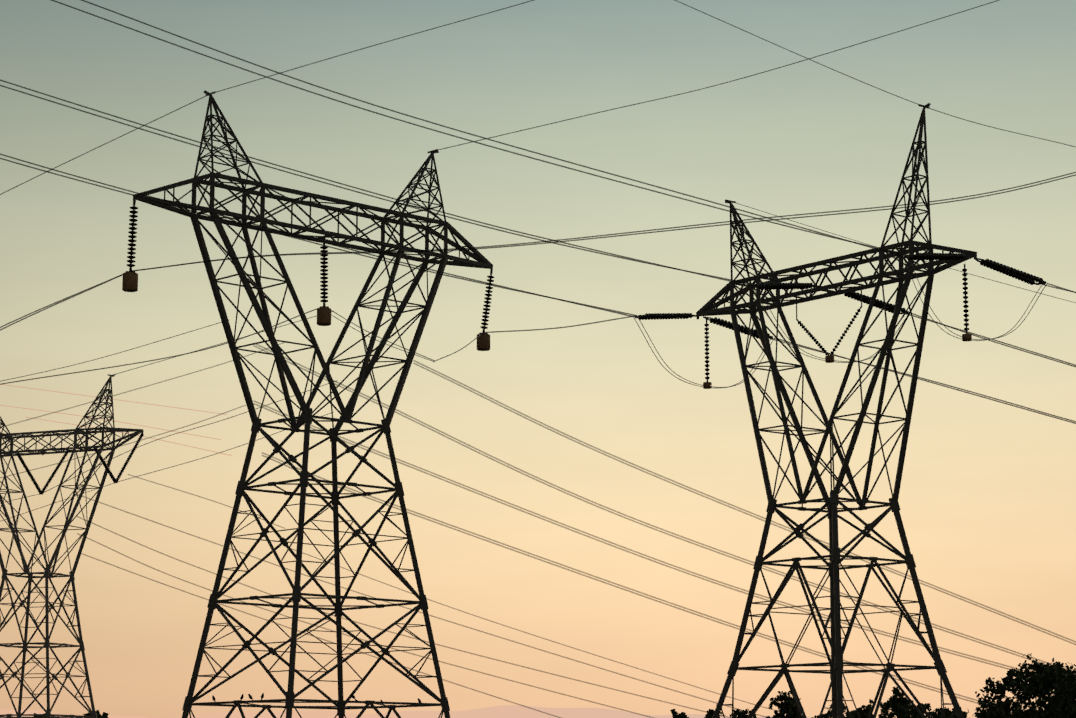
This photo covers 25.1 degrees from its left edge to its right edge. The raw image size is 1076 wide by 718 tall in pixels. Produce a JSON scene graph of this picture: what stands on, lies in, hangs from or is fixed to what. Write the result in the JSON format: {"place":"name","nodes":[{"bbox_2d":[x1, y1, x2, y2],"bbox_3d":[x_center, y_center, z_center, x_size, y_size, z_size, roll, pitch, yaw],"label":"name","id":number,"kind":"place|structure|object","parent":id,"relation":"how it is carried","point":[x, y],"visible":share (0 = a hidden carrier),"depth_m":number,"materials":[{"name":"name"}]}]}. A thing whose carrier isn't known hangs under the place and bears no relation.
{"place":"outdoors","nodes":[
{"label":"outdoors","id":0,"kind":"place"},
{"bbox_2d":[0,384,231,455],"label":"wires","id":1,"kind":"object","parent":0,"point":[118,421],"visible":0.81,"depth_m":422.85,"materials":[{"name":"black metal"}]},
{"bbox_2d":[0,0,1075,717],"label":"sky","id":2,"kind":"structure","parent":0,"point":[987,498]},
{"bbox_2d":[7,344,1074,717],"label":"wires soft","id":3,"kind":"object","parent":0,"point":[555,564],"visible":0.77,"depth_m":289.85,"materials":[{"name":"grey metal"}]},
{"bbox_2d":[33,653,1075,717],"bbox_3d":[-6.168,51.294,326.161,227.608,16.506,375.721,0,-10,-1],"label":"tree","id":4,"kind":"object","parent":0,"point":[1034,685],"depth_m":149.33,"materials":[{"name":"black plant"}]},
{"bbox_2d":[331,0,1047,388],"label":"power lines","id":5,"kind":"object","parent":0,"point":[753,288],"visible":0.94,"depth_m":158.64,"materials":[{"name":"black metal"}]},
{"label":"ground","id":6,"kind":"structure","parent":0,"visible":0},
{"bbox_2d":[0,374,143,717],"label":"tower","id":7,"kind":"structure","parent":6,"relation":"on","point":[48,573],"depth_m":238.88,"materials":[{"name":"metal"}]},
{"bbox_2d":[0,705,811,717],"bbox_3d":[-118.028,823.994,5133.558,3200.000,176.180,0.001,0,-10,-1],"label":"ridge","id":8,"kind":"structure","parent":6,"relation":"on","point":[510,711],"depth_m":5145.78,"materials":[{"name":"pink"}]},
{"bbox_2d":[126,90,1045,717],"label":"transmission towers","id":9,"kind":"structure","parent":6,"relation":"on","point":[834,566],"depth_m":158.34,"materials":[{"name":"metal"}]},
{"bbox_2d":[212,693,420,702],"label":"birds","id":10,"kind":"object","parent":9,"relation":"on","point":[262,696],"visible":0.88,"depth_m":151.20},
{"bbox_2d":[16,202,1045,494],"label":"insulators","id":11,"kind":"object","parent":9,"relation":"hanging from","point":[1014,272],"visible":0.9,"depth_m":161.07,"materials":[{"name":"black glass"}]},
{"bbox_2d":[122,272,971,388],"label":"insulator weights","id":12,"kind":"object","parent":11,"relation":"hanging from","point":[130,282],"visible":0.96,"depth_m":160.06,"materials":[{"name":"black metal"}]},
{"bbox_2d":[0,0,1075,521],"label":"wires","id":13,"kind":"object","parent":9,"relation":"attached to","point":[314,316],"visible":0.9,"depth_m":172.18,"materials":[{"name":"grey metal"}]},
{"bbox_2d":[0,0,1075,423],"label":"wires","id":14,"kind":"object","parent":9,"relation":"attached to","point":[760,218],"visible":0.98,"depth_m":139.61,"materials":[{"name":"grey metal"}]}
]}

